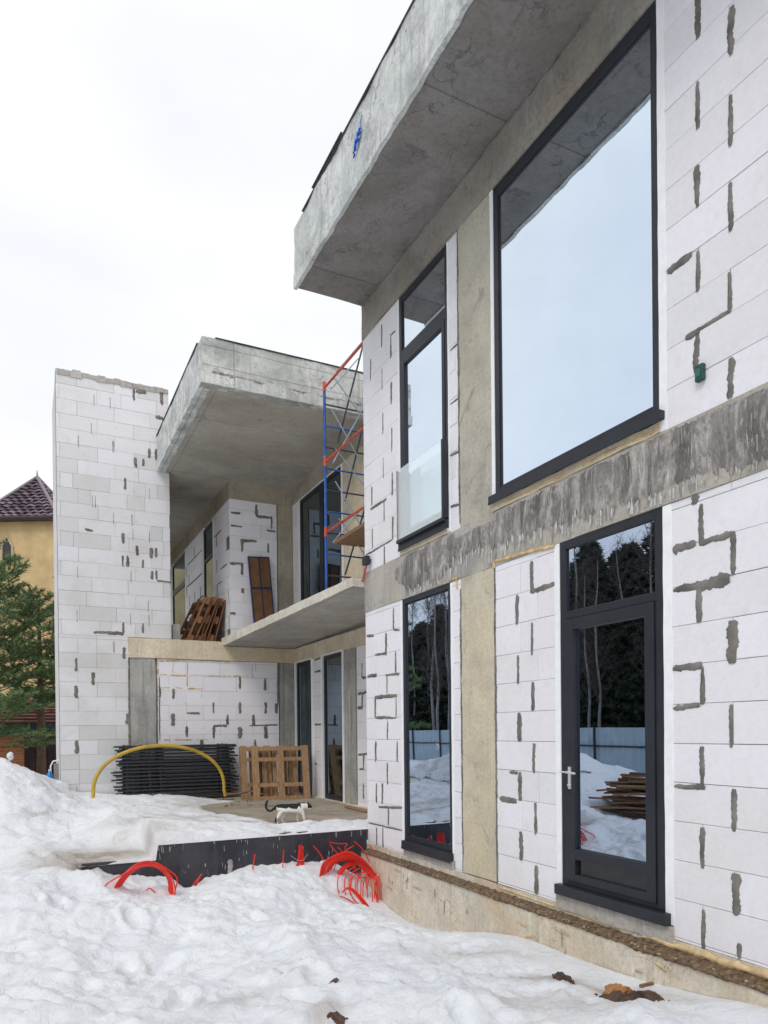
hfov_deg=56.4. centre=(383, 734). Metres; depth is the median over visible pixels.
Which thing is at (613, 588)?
door
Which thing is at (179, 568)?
window
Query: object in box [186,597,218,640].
pallet
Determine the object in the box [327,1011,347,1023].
mud patch
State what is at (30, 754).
door
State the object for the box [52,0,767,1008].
unfinished house
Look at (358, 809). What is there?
wood scrap
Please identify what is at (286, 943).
snow ground
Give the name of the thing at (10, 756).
sack
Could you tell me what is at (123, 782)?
slatted panel
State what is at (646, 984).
wood chip
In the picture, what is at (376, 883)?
red conduit
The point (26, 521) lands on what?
tower house
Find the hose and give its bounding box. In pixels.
[91,744,226,797]
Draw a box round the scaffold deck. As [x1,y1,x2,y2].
[247,556,273,622]
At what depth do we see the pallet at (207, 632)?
13.56 m
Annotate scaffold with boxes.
[322,341,364,589]
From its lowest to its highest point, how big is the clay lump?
0.104 m
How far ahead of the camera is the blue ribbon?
6.69 m
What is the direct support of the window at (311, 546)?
in the unfinished house at (514, 682)
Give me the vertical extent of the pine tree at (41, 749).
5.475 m
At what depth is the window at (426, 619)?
7.46 m
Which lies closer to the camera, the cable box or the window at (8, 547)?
the cable box
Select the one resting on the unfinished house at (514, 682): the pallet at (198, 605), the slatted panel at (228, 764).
the pallet at (198, 605)
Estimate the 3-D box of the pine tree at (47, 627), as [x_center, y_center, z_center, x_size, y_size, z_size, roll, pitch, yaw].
[-6.759,-1.920,16.703,2.789,6.980,2.699,-1,0,-27]
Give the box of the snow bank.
[0,758,89,872]
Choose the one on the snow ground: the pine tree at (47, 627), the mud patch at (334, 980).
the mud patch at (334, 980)
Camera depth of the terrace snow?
8.53 m
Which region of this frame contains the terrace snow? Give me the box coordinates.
[64,788,367,866]
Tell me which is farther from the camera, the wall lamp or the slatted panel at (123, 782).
the slatted panel at (123, 782)
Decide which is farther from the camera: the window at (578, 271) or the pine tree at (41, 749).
the pine tree at (41, 749)
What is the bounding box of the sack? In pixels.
[7,752,13,760]
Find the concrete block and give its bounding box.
[171,624,179,639]
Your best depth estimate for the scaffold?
9.95 m
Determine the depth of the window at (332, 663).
12.29 m
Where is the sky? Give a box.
[0,0,411,497]
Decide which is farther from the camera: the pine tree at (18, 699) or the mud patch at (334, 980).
the pine tree at (18, 699)
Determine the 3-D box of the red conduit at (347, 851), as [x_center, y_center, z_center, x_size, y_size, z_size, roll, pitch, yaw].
[-0.412,1.490,8.417,0.404,0.381,0.032,-1,0,-27]
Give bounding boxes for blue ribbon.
[353,115,361,158]
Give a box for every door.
[24,735,55,778]
[554,504,675,943]
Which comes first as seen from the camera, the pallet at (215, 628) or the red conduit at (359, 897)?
the red conduit at (359, 897)
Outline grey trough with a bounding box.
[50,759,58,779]
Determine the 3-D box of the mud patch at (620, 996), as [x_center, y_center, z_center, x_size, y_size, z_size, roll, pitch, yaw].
[1.534,1.610,4.405,0.460,0.116,0.257,0,0,34]
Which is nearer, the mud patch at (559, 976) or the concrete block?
the mud patch at (559, 976)
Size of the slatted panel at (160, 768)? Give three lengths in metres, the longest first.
2.082 x 0.930 x 0.050 m
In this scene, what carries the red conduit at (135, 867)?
on the snow ground
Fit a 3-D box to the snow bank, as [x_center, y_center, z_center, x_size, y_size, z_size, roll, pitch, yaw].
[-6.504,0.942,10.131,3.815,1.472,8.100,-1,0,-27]
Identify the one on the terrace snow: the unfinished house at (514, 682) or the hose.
the hose
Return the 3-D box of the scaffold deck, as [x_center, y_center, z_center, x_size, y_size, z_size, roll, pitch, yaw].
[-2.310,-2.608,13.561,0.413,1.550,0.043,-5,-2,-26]
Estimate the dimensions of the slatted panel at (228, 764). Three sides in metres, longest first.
2.101 x 0.930 x 0.050 m
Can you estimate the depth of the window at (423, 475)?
7.46 m
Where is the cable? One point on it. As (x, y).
(362, 580)
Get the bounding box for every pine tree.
[0,538,55,749]
[0,585,55,774]
[29,577,54,681]
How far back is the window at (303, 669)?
13.50 m
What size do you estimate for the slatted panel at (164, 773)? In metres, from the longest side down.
2.097 x 0.930 x 0.050 m
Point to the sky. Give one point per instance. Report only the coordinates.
(161, 161)
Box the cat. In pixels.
[265,800,313,823]
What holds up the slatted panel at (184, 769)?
on the terrace snow
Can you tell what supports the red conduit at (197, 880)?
on the snow ground
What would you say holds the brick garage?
on the snow field
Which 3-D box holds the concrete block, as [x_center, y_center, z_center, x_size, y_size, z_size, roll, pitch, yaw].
[-3.898,-1.911,13.401,0.137,0.303,0.148,-1,0,-27]
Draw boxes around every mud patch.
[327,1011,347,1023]
[329,978,338,983]
[552,971,575,984]
[594,990,668,1001]
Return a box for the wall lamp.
[362,555,370,565]
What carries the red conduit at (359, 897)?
on the snow ground
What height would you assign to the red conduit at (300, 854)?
0.454 m
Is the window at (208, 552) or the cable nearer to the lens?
the cable
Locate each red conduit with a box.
[105,861,177,894]
[192,874,201,885]
[296,845,303,865]
[319,851,374,876]
[334,846,358,876]
[337,865,381,902]
[340,887,368,906]
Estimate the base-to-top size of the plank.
0.098 m
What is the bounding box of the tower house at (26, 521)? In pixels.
[0,471,54,698]
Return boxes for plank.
[226,790,261,794]
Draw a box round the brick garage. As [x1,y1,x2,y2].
[0,699,55,778]
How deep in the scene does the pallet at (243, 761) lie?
12.70 m
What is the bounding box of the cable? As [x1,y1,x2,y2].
[361,565,366,581]
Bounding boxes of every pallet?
[180,596,212,639]
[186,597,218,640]
[198,597,220,640]
[208,598,225,640]
[239,745,293,799]
[251,745,310,800]
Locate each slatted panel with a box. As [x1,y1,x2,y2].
[111,744,231,794]
[113,743,232,794]
[115,745,237,795]
[116,744,236,794]
[118,744,238,795]
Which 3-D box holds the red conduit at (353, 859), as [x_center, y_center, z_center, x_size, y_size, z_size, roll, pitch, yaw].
[-0.399,1.634,8.333,0.808,0.602,0.229,-1,0,-23]
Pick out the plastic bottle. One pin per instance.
(49, 774)
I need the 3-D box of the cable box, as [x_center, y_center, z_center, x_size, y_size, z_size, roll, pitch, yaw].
[1.936,-2.218,4.386,0.037,0.100,0.058,-1,0,-27]
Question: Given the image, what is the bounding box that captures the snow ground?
[0,860,767,1023]
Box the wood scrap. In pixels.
[344,805,367,812]
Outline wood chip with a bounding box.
[639,981,653,987]
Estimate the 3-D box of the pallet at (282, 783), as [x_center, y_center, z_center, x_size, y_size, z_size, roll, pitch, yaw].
[-1.828,0.673,12.648,1.002,0.980,0.150,-1,-13,-18]
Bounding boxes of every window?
[0,535,13,563]
[172,552,185,639]
[203,517,213,597]
[294,658,314,795]
[298,463,343,601]
[321,650,344,802]
[396,242,450,555]
[400,582,455,870]
[488,0,666,511]
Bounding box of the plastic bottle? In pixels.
[46,769,52,777]
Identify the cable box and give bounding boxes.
[695,363,705,382]
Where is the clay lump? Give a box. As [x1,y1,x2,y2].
[602,983,632,993]

